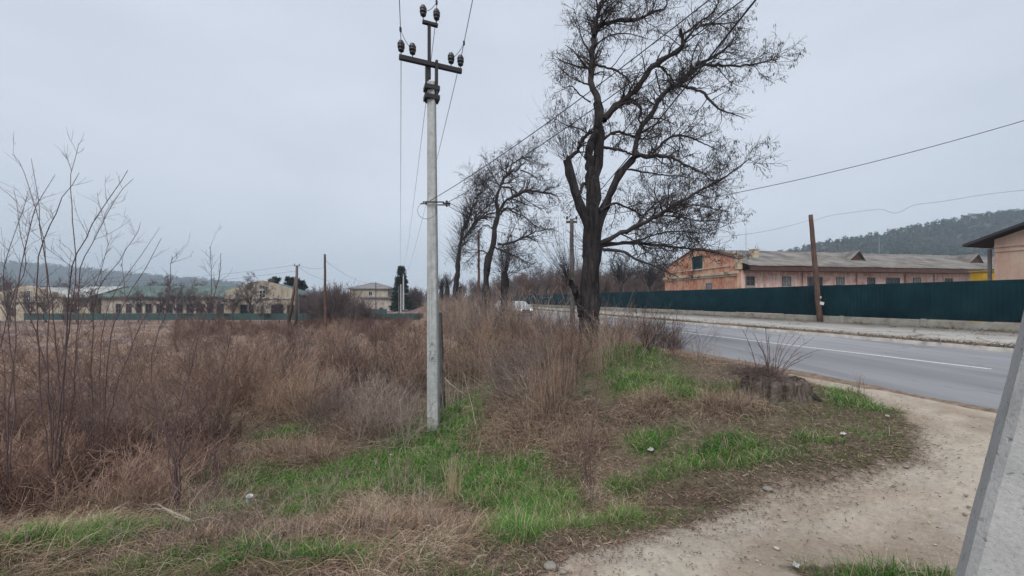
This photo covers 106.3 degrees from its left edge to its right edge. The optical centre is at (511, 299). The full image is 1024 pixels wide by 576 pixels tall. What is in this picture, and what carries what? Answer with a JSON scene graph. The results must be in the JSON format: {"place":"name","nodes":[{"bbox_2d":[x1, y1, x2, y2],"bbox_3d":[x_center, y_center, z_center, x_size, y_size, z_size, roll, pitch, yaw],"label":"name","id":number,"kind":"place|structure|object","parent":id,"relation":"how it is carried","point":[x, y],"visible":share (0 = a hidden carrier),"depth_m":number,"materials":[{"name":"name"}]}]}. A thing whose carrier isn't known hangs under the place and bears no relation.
{"place":"outdoors","nodes":[
{"label":"outdoors","id":0,"kind":"place"},
{"bbox_2d":[0,262,240,287],"bbox_3d":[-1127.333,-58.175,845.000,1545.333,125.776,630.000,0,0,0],"label":"hill","id":1,"kind":"structure","parent":0,"point":[61,274],"depth_m":877.66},
{"bbox_2d":[0,260,342,293],"bbox_3d":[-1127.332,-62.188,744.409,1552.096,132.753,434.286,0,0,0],"label":"hill forest","id":2,"kind":"object","parent":1,"relation":"on","point":[96,272],"visible":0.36,"depth_m":868.23,"materials":[{"name":"plant"}]},
{"bbox_2d":[0,301,996,575],"bbox_3d":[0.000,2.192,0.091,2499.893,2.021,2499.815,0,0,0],"label":"ground","id":3,"kind":"structure","parent":0,"point":[942,509],"depth_m":3.57,"materials":[{"name":"soil"}]},
{"bbox_2d":[0,283,31,321],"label":"bare tree","id":4,"kind":"object","parent":3,"relation":"on","point":[8,295],"visible":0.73,"depth_m":51.91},
{"bbox_2d":[0,175,65,516],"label":"sapling","id":5,"kind":"object","parent":3,"relation":"on","point":[7,455],"visible":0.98,"depth_m":4.63,"materials":[{"name":"plant"}]},
{"bbox_2d":[19,291,52,323],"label":"bare tree","id":6,"kind":"object","parent":3,"relation":"on","point":[28,303],"visible":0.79,"depth_m":47.93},
{"bbox_2d":[25,285,64,322],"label":"bare tree","id":7,"kind":"object","parent":3,"relation":"on","point":[43,305],"visible":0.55,"depth_m":49.97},
{"bbox_2d":[0,285,103,320],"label":"gabled cottage","id":8,"kind":"structure","parent":3,"relation":"on","point":[20,315],"depth_m":55.02,"materials":[{"name":"paint"}]},
{"bbox_2d":[56,288,93,322],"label":"bare tree","id":9,"kind":"object","parent":3,"relation":"on","point":[80,304],"visible":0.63,"depth_m":48.92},
{"bbox_2d":[0,127,153,497],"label":"sapling","id":10,"kind":"object","parent":3,"relation":"on","point":[60,412],"visible":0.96,"depth_m":5.00,"materials":[{"name":"plant"}]},
{"bbox_2d":[70,286,103,321],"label":"bare tree","id":11,"kind":"object","parent":3,"relation":"on","point":[92,306],"visible":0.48,"depth_m":51.82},
{"bbox_2d":[9,189,177,483],"bbox_3d":[-5.642,0.602,5.481,2.171,4.526,1.120,0,0,7],"label":"sapling","id":12,"kind":"object","parent":3,"relation":"on","point":[104,411],"visible":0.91,"depth_m":5.47,"materials":[{"name":"plant"}]},
{"bbox_2d":[64,287,123,312],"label":"old barn","id":13,"kind":"structure","parent":3,"relation":"on","point":[104,290],"depth_m":57.25,"materials":[{"name":"beige paint"}]},
{"bbox_2d":[0,322,235,419],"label":"bramble thicket","id":14,"kind":"object","parent":3,"relation":"on","point":[99,333],"visible":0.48,"depth_m":14.85,"materials":[{"name":"plant"}]},
{"bbox_2d":[118,287,146,312],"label":"bare tree","id":15,"kind":"object","parent":3,"relation":"on","point":[137,299],"visible":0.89,"depth_m":53.72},
{"bbox_2d":[73,466,191,519],"bbox_3d":[-4.934,2.463,4.936,3.937,0.459,0.378,0,0,30],"label":"fallen branch","id":16,"kind":"object","parent":3,"relation":"on","point":[182,516],"visible":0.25,"depth_m":4.31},
{"bbox_2d":[0,387,282,525],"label":"bramble thicket","id":17,"kind":"object","parent":3,"relation":"on","point":[30,469],"visible":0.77,"depth_m":5.31,"materials":[{"name":"plant"}]},
{"bbox_2d":[137,283,174,321],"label":"bare tree","id":18,"kind":"object","parent":3,"relation":"on","point":[160,301],"visible":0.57,"depth_m":49.60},
{"bbox_2d":[0,279,314,465],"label":"sapling scrub","id":19,"kind":"object","parent":3,"relation":"on","point":[135,382],"visible":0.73,"depth_m":7.32,"materials":[{"name":"plant"}]},
{"bbox_2d":[98,286,238,312],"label":"long hall","id":20,"kind":"structure","parent":3,"relation":"on","point":[147,307],"depth_m":57.00,"materials":[{"name":"paint"}]},
{"bbox_2d":[155,281,195,323],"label":"bare tree","id":21,"kind":"object","parent":3,"relation":"on","point":[176,301],"visible":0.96,"depth_m":46.96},
{"bbox_2d":[103,224,248,510],"bbox_3d":[-4.058,0.750,4.489,1.713,3.447,0.979,0,0,-9],"label":"sapling","id":22,"kind":"object","parent":3,"relation":"on","point":[175,473],"visible":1,"depth_m":4.47,"materials":[{"name":"plant"}]},
{"bbox_2d":[180,283,207,312],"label":"bare tree","id":23,"kind":"object","parent":3,"relation":"on","point":[191,294],"visible":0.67,"depth_m":51.95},
{"bbox_2d":[178,377,229,506],"bbox_3d":[-3.720,1.788,4.660,0.709,1.737,0.463,0,0,37],"label":"sapling","id":24,"kind":"object","parent":3,"relation":"on","point":[214,463],"visible":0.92,"depth_m":4.62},
{"bbox_2d":[194,291,221,322],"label":"bare tree","id":25,"kind":"object","parent":3,"relation":"on","point":[207,298],"visible":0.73,"depth_m":48.79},
{"bbox_2d":[208,299,226,318],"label":"bare tree","id":26,"kind":"object","parent":3,"relation":"on","point":[218,304],"visible":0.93,"depth_m":46.83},
{"bbox_2d":[188,320,247,416],"bbox_3d":[-6.855,1.626,9.089,1.101,2.431,1.087,0,0,0],"label":"leafless shrub","id":27,"kind":"object","parent":3,"relation":"on","point":[221,375],"visible":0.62,"depth_m":8.99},
{"bbox_2d":[24,313,423,322],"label":"field fence","id":28,"kind":"object","parent":3,"relation":"on","point":[209,316],"visible":0.56,"depth_m":47.98,"materials":[{"name":"metal"}]},
{"bbox_2d":[214,286,242,321],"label":"bare tree","id":29,"kind":"object","parent":3,"relation":"on","point":[232,302],"visible":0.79,"depth_m":51.78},
{"bbox_2d":[234,272,275,322],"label":"bare tree","id":30,"kind":"object","parent":3,"relation":"on","point":[251,285],"visible":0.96,"depth_m":50.13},
{"bbox_2d":[224,373,292,416],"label":"dry plant","id":31,"kind":"object","parent":3,"relation":"on","point":[259,394],"visible":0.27,"depth_m":9.20,"materials":[{"name":"plant"}]},
{"bbox_2d":[251,296,271,323],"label":"bare tree","id":32,"kind":"object","parent":3,"relation":"on","point":[262,309],"visible":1,"depth_m":46.94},
{"bbox_2d":[223,280,310,321],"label":"gabled house","id":33,"kind":"structure","parent":3,"relation":"on","point":[284,291],"depth_m":53.83,"materials":[{"name":"paint"}]},
{"bbox_2d":[267,294,290,322],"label":"bare tree","id":34,"kind":"object","parent":3,"relation":"on","point":[277,306],"visible":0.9,"depth_m":48.76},
{"bbox_2d":[287,264,299,327],"bbox_3d":[-22.802,-0.284,40.000,1.406,6.818,0.317,0,0,0],"label":"braced wooden pole","id":35,"kind":"object","parent":3,"relation":"on","point":[295,291],"visible":0.99,"depth_m":39.89,"materials":[{"name":"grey wood"}]},
{"bbox_2d":[166,309,426,340],"bbox_3d":[-22.558,2.176,37.638,34.369,2.758,21.640,0,0,0],"label":"bramble thicket","id":36,"kind":"object","parent":3,"relation":"on","point":[301,322],"visible":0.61,"depth_m":35.94,"materials":[{"name":"plant"}]},
{"bbox_2d":[298,293,320,320],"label":"bare tree","id":37,"kind":"object","parent":3,"relation":"on","point":[306,302],"visible":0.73,"depth_m":47.02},
{"bbox_2d":[287,285,356,321],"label":"leafless bush","id":38,"kind":"object","parent":3,"relation":"on","point":[318,301],"visible":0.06,"depth_m":49.14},
{"bbox_2d":[324,254,326,325],"bbox_3d":[-18.464,-0.677,38.007,0.313,7.566,0.279,0,0,0],"label":"wooden pole","id":39,"kind":"object","parent":3,"relation":"on","point":[325,301],"visible":0.76,"depth_m":37.90,"materials":[{"name":"brown wood"}]},
{"bbox_2d":[138,295,517,424],"bbox_3d":[-13.839,1.369,21.153,29.564,3.948,26.836,0,0,0],"label":"bramble thicket","id":40,"kind":"object","parent":3,"relation":"on","point":[289,352],"visible":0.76,"depth_m":11.84,"materials":[{"name":"plant"}]},
{"bbox_2d":[0,317,665,394],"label":"dry grass","id":41,"kind":"structure","parent":3,"relation":"on","point":[125,342],"depth_m":23.02,"materials":[{"name":"plant"}]},
{"bbox_2d":[300,281,371,324],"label":"leafless bush","id":42,"kind":"object","parent":3,"relation":"on","point":[336,300],"visible":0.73,"depth_m":43.25,"materials":[{"name":"plant"}]},
{"bbox_2d":[332,298,385,323],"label":"leafless bush","id":43,"kind":"object","parent":3,"relation":"on","point":[362,310],"visible":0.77,"depth_m":39.55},
{"bbox_2d":[347,283,397,310],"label":"two storey house","id":44,"kind":"structure","parent":3,"relation":"on","point":[383,294],"depth_m":95.11,"materials":[{"name":"beige paint"}]},
{"bbox_2d":[384,438,408,499],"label":"dry plant","id":45,"kind":"object","parent":3,"relation":"on","point":[397,465],"visible":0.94,"depth_m":5.17,"materials":[{"name":"plant"}]},
{"bbox_2d":[387,266,413,311],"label":"spruce tree","id":46,"kind":"object","parent":3,"relation":"on","point":[398,280],"visible":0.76,"depth_m":85.26,"materials":[{"name":"green plant"}]},
{"bbox_2d":[63,350,759,575],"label":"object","id":47,"kind":"object","parent":3,"relation":"on","point":[273,514],"visible":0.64,"depth_m":3.44,"materials":[{"name":"plant"}]},
{"bbox_2d":[404,287,426,309],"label":"leafless bush","id":48,"kind":"object","parent":3,"relation":"on","point":[414,295],"visible":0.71,"depth_m":90.94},
{"bbox_2d":[346,287,500,307],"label":"bare woods","id":49,"kind":"object","parent":3,"relation":"on","point":[419,300],"visible":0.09,"depth_m":98.49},
{"bbox_2d":[67,363,788,569],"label":"dry grass","id":50,"kind":"structure","parent":3,"relation":"on","point":[300,453],"depth_m":5.79,"materials":[{"name":"plant"}]},
{"bbox_2d":[260,320,600,460],"bbox_3d":[-2.669,1.795,9.293,9.992,2.760,5.992,0,0,22],"label":"bramble thicket","id":51,"kind":"object","parent":3,"relation":"on","point":[506,370],"visible":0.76,"depth_m":7.83,"materials":[{"name":"plant"}]},
{"bbox_2d":[397,4,463,431],"bbox_3d":[-1.627,-1.577,7.781,1.329,8.675,0.341,0,0,-14],"label":"concrete utility pole","id":52,"kind":"object","parent":3,"relation":"on","point":[431,97],"visible":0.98,"depth_m":7.72,"materials":[{"name":"concrete"}]},
{"bbox_2d":[430,0,708,200],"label":"overhead wire","id":53,"kind":"object","parent":52,"relation":"attached to","point":[589,91],"visible":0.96,"depth_m":4.63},
{"bbox_2d":[449,0,742,201],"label":"overhead wire","id":54,"kind":"object","parent":52,"relation":"attached to","point":[616,92],"visible":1,"depth_m":4.54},
{"bbox_2d":[439,312,444,408],"bbox_3d":[-1.726,1.519,9.200,0.237,2.400,0.170,0,0,0],"label":"concrete stub post","id":55,"kind":"object","parent":3,"relation":"on","point":[441,365],"visible":0.43,"depth_m":9.12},
{"bbox_2d":[438,275,451,300],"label":"pollarded tree","id":56,"kind":"object","parent":3,"relation":"on","point":[442,288],"visible":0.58,"depth_m":51.83,"materials":[{"name":"brown plant"}]},
{"bbox_2d":[438,271,454,302],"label":"pollarded tree","id":57,"kind":"object","parent":3,"relation":"on","point":[447,287],"visible":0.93,"depth_m":46.84,"materials":[{"name":"brown plant"}]},
{"bbox_2d":[440,453,467,498],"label":"dry plant","id":58,"kind":"object","parent":3,"relation":"on","point":[452,487],"visible":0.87,"depth_m":4.52,"materials":[{"name":"plant"}]},
{"bbox_2d":[442,357,479,404],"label":"dry plant","id":59,"kind":"object","parent":3,"relation":"on","point":[462,381],"visible":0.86,"depth_m":9.35,"materials":[{"name":"plant"}]},
{"bbox_2d":[0,338,952,575],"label":"dry grass","id":60,"kind":"structure","parent":3,"relation":"on","point":[310,568],"depth_m":3.24,"materials":[{"name":"plant"}]},
{"bbox_2d":[440,183,512,312],"bbox_3d":[-2.924,-5.145,39.100,8.175,15.067,5.591,0,0,20],"label":"acacia tree","id":61,"kind":"object","parent":3,"relation":"on","point":[466,220],"visible":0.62,"depth_m":38.76,"materials":[{"name":"brown plant"}]},
{"bbox_2d":[0,335,956,575],"bbox_3d":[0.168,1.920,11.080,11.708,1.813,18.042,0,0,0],"label":"green grass","id":62,"kind":"structure","parent":3,"relation":"on","point":[542,526],"depth_m":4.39,"materials":[{"name":"plant"}]},
{"bbox_2d":[477,230,479,303],"bbox_3d":[-2.606,-1.850,29.996,0.245,7.103,0.236,0,0,0],"label":"wooden pole","id":63,"kind":"object","parent":3,"relation":"on","point":[478,285],"visible":0.49,"depth_m":29.92,"materials":[{"name":"brown wood"}]},
{"bbox_2d":[445,132,572,318],"bbox_3d":[-0.318,-4.336,25.169,8.344,13.369,6.065,0,0,0],"label":"acacia tree","id":64,"kind":"object","parent":3,"relation":"on","point":[515,194],"visible":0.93,"depth_m":24.87,"materials":[{"name":"brown plant"}]},
{"bbox_2d":[472,224,545,318],"bbox_3d":[-0.251,-1.149,20.849,3.966,5.964,3.867,0,0,0],"label":"pollarded tree","id":65,"kind":"object","parent":3,"relation":"on","point":[506,261],"visible":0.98,"depth_m":20.34,"materials":[{"name":"brown plant"}]},
{"bbox_2d":[416,271,602,354],"bbox_3d":[-5.504,0.171,35.860,7.055,4.329,48.548,0,0,-14],"label":"verge scrub","id":66,"kind":"object","parent":3,"relation":"on","point":[446,307],"visible":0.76,"depth_m":16.66,"materials":[{"name":"plant"}]},
{"bbox_2d":[516,272,535,294],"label":"bare tree","id":67,"kind":"object","parent":3,"relation":"on","point":[527,284],"visible":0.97,"depth_m":89.09,"materials":[{"name":"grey plant"}]},
{"bbox_2d":[525,262,554,292],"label":"bare tree","id":68,"kind":"object","parent":3,"relation":"on","point":[534,274],"visible":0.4,"depth_m":103.23,"materials":[{"name":"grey plant"}]},
{"bbox_2d":[517,356,568,422],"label":"dry plant","id":69,"kind":"object","parent":3,"relation":"on","point":[542,396],"visible":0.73,"depth_m":6.57,"materials":[{"name":"plant"}]},
{"bbox_2d":[543,561,555,570],"bbox_3d":[0.247,1.722,2.482,0.088,0.038,0.066,0,0,0],"label":"stone","id":70,"kind":"object","parent":3,"relation":"on","point":[549,565],"visible":0.97,"depth_m":2.46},
{"bbox_2d":[535,268,564,294],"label":"bare tree","id":71,"kind":"object","parent":3,"relation":"on","point":[549,278],"visible":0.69,"depth_m":82.10,"materials":[{"name":"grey plant"}]},
{"bbox_2d":[536,346,570,406],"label":"dry plant","id":72,"kind":"object","parent":3,"relation":"on","point":[557,385],"visible":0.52,"depth_m":6.87,"materials":[{"name":"plant"}]},
{"bbox_2d":[548,273,569,293],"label":"bare tree","id":73,"kind":"object","parent":3,"relation":"on","point":[564,286],"visible":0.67,"depth_m":73.76,"materials":[{"name":"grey plant"}]},
{"bbox_2d":[453,301,671,384],"bbox_3d":[0.850,1.002,14.373,8.964,2.336,12.273,0,0,32],"label":"verge scrub","id":74,"kind":"object","parent":3,"relation":"on","point":[534,331],"visible":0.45,"depth_m":11.52,"materials":[{"name":"plant"}]},
{"bbox_2d":[555,352,584,396],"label":"dry plant","id":75,"kind":"object","parent":3,"relation":"on","point":[573,385],"visible":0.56,"depth_m":7.12,"materials":[{"name":"plant"}]},
{"bbox_2d":[566,216,576,330],"bbox_3d":[2.953,-1.206,19.002,0.577,5.816,0.265,0,0,0],"label":"wooden pole","id":76,"kind":"object","parent":3,"relation":"on","point":[572,302],"visible":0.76,"depth_m":18.91,"materials":[{"name":"grey wood"}]},
{"bbox_2d":[574,0,755,219],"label":"overhead wire","id":77,"kind":"object","parent":76,"relation":"attached to","point":[741,17],"visible":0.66,"depth_m":6.55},
{"bbox_2d":[573,120,1023,218],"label":"overhead wire","id":78,"kind":"object","parent":76,"relation":"attached to","point":[853,166],"visible":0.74,"depth_m":15.78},
{"bbox_2d":[466,248,677,303],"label":"bare woods","id":79,"kind":"object","parent":3,"relation":"on","point":[628,287],"visible":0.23,"depth_m":88.48,"materials":[{"name":"plant"}]},
{"bbox_2d":[557,331,611,515],"bbox_3d":[0.677,1.245,3.815,0.520,1.958,0.666,0,0,0],"label":"sapling","id":80,"kind":"object","parent":3,"relation":"on","point":[585,459],"visible":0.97,"depth_m":3.76,"materials":[{"name":"plant"}]},
{"bbox_2d":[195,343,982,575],"bbox_3d":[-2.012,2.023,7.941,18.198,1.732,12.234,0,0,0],"label":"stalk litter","id":81,"kind":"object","parent":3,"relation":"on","point":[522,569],"visible":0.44,"depth_m":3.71,"materials":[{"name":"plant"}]},
{"bbox_2d":[578,332,618,378],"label":"dry plant","id":82,"kind":"object","parent":3,"relation":"on","point":[595,357],"visible":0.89,"depth_m":8.09,"materials":[{"name":"plant"}]},
{"bbox_2d":[599,272,622,292],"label":"bare tree","id":83,"kind":"object","parent":3,"relation":"on","point":[606,286],"visible":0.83,"depth_m":59.77,"materials":[{"name":"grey plant"}]},
{"bbox_2d":[599,247,638,307],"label":"bare tree","id":84,"kind":"object","parent":3,"relation":"on","point":[619,272],"visible":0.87,"depth_m":61.69,"materials":[{"name":"brown plant"}]},
{"bbox_2d":[553,279,687,370],"bbox_3d":[2.813,0.626,9.682,2.763,2.111,4.248,0,0,28],"label":"verge scrub","id":85,"kind":"object","parent":3,"relation":"on","point":[614,341],"visible":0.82,"depth_m":8.95,"materials":[{"name":"plant"}]},
{"bbox_2d":[625,265,648,291],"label":"bare tree","id":86,"kind":"object","parent":3,"relation":"on","point":[634,284],"visible":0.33,"depth_m":83.43,"materials":[{"name":"grey plant"}]},
{"bbox_2d":[627,252,667,290],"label":"bare tree","id":87,"kind":"object","parent":3,"relation":"on","point":[653,277],"visible":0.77,"depth_m":65.53,"materials":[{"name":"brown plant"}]},
{"bbox_2d":[625,285,691,351],"bbox_3d":[3.568,0.519,9.233,1.732,1.750,1.015,0,0,7],"label":"sapling","id":88,"kind":"object","parent":3,"relation":"on","point":[645,336],"visible":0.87,"depth_m":9.31,"materials":[{"name":"brown plant"}]},
{"bbox_2d":[519,0,808,354],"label":"acacia tree","id":89,"kind":"object","parent":3,"relation":"on","point":[592,214],"visible":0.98,"depth_m":10.86,"materials":[{"name":"brown plant"}]},
{"bbox_2d":[639,301,704,350],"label":"verge scrub","id":90,"kind":"object","parent":3,"relation":"on","point":[665,337],"visible":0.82,"depth_m":12.36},
{"bbox_2d":[661,306,693,360],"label":"leafless shrub","id":91,"kind":"object","parent":3,"relation":"on","point":[672,347],"visible":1,"depth_m":9.18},
{"bbox_2d":[687,315,733,361],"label":"sapling","id":92,"kind":"object","parent":3,"relation":"on","point":[699,340],"visible":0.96,"depth_m":9.39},
{"bbox_2d":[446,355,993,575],"bbox_3d":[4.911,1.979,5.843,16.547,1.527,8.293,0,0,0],"label":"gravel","id":93,"kind":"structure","parent":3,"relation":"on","point":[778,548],"depth_m":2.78,"materials":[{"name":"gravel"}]},
{"bbox_2d":[707,326,823,405],"bbox_3d":[4.236,1.133,6.454,1.765,1.384,1.844,0,0,33],"label":"tree stump","id":94,"kind":"object","parent":3,"relation":"on","point":[772,383],"visible":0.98,"depth_m":6.17,"materials":[{"name":"brown wood"}]},
{"bbox_2d":[511,279,1023,332],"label":"sheet metal fence","id":95,"kind":"object","parent":3,"relation":"on","point":[991,302],"visible":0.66,"depth_m":23.35,"materials":[{"name":"painted sheet metal"},{"name":"concrete"}]},
{"bbox_2d":[544,325,997,412],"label":"road edge dirt","id":96,"kind":"structure","parent":3,"relation":"on","point":[835,380],"depth_m":7.33,"materials":[{"name":"soil"}]},
{"bbox_2d":[663,248,993,314],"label":"workshop building","id":97,"kind":"structure","parent":3,"relation":"on","point":[777,269],"depth_m":41.24,"materials":[{"name":"pink paint"}]},
{"bbox_2d":[691,254,703,270],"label":"window","id":98,"kind":"structure","parent":97,"relation":"in","point":[702,265],"depth_m":43.92,"materials":[{"name":"glass"}]},
{"bbox_2d":[745,276,755,286],"bbox_3d":[23.692,-1.780,38.164,1.190,1.050,0.125,0,0,-10],"label":"window","id":99,"kind":"structure","parent":97,"relation":"in","point":[749,280],"depth_m":38.17,"materials":[{"name":"glass"}]},
{"bbox_2d":[781,276,790,286],"bbox_3d":[27.830,-1.780,38.883,1.190,1.050,0.125,0,0,-10],"label":"window","id":100,"kind":"structure","parent":97,"relation":"in","point":[786,281],"depth_m":38.87,"materials":[{"name":"glass"}]},
{"bbox_2d":[968,270,993,321],"bbox_3d":[33.365,-0.195,26.958,1.850,3.590,0.850,0,0,-6],"label":"yellow cabin","id":101,"kind":"object","parent":3,"relation":"on","point":[981,275],"visible":0.18,"depth_m":26.72,"materials":[{"name":"paint"}]},
{"bbox_2d":[954,312,1023,575],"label":"leaning concrete strut","id":102,"kind":"object","parent":3,"relation":"on","point":[993,543],"visible":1,"depth_m":1.17,"materials":[{"name":"concrete"}]},
{"bbox_2d":[962,222,1023,323],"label":"shed building","id":103,"kind":"structure","parent":3,"relation":"on","point":[1007,245],"depth_m":19.89,"materials":[{"name":"beige paint"}]},
{"bbox_2d":[0,0,1023,296],"label":"sky","id":104,"kind":"structure","parent":0,"point":[294,128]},
{"bbox_2d":[424,301,1012,408],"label":"road","id":105,"kind":"structure","parent":0,"point":[974,385],"depth_m":10.20,"materials":[{"name":"asphalt"}]},
{"bbox_2d":[476,305,1013,352],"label":"kerb","id":106,"kind":"structure","parent":105,"relation":"on","point":[982,348],"depth_m":14.99,"materials":[{"name":"concrete"}]},
{"bbox_2d":[600,322,989,368],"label":"road marking","id":107,"kind":"object","parent":105,"relation":"on","point":[852,352],"visible":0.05,"depth_m":11.29,"materials":[{"name":"paint"}]},
{"bbox_2d":[464,303,1018,345],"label":"pavement","id":108,"kind":"structure","parent":0,"point":[903,331],"depth_m":19.70,"materials":[{"name":"concrete"}]},
{"bbox_2d":[473,304,1018,347],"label":"kerb weeds","id":109,"kind":"object","parent":108,"relation":"on","point":[892,336],"visible":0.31,"depth_m":18.03,"materials":[{"name":"plant"}]},
{"bbox_2d":[539,309,1014,347],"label":"kerb soil","id":110,"kind":"structure","parent":108,"relation":"on","point":[984,344],"depth_m":15.81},
{"bbox_2d":[808,214,823,321],"bbox_3d":[20.254,-2.003,25.597,0.949,7.281,0.346,0,0,0],"label":"wooden pole","id":111,"kind":"object","parent":108,"relation":"on","point":[818,306],"visible":0.98,"depth_m":25.49,"materials":[{"name":"brown wood"}]},
{"bbox_2d":[799,213,1023,269],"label":"hill","id":112,"kind":"structure","parent":0,"point":[988,224],"depth_m":392.51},
{"bbox_2d":[777,208,1023,269],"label":"hill forest","id":113,"kind":"object","parent":112,"relation":"on","point":[906,240],"visible":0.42,"depth_m":384.93,"materials":[{"name":"plant"}]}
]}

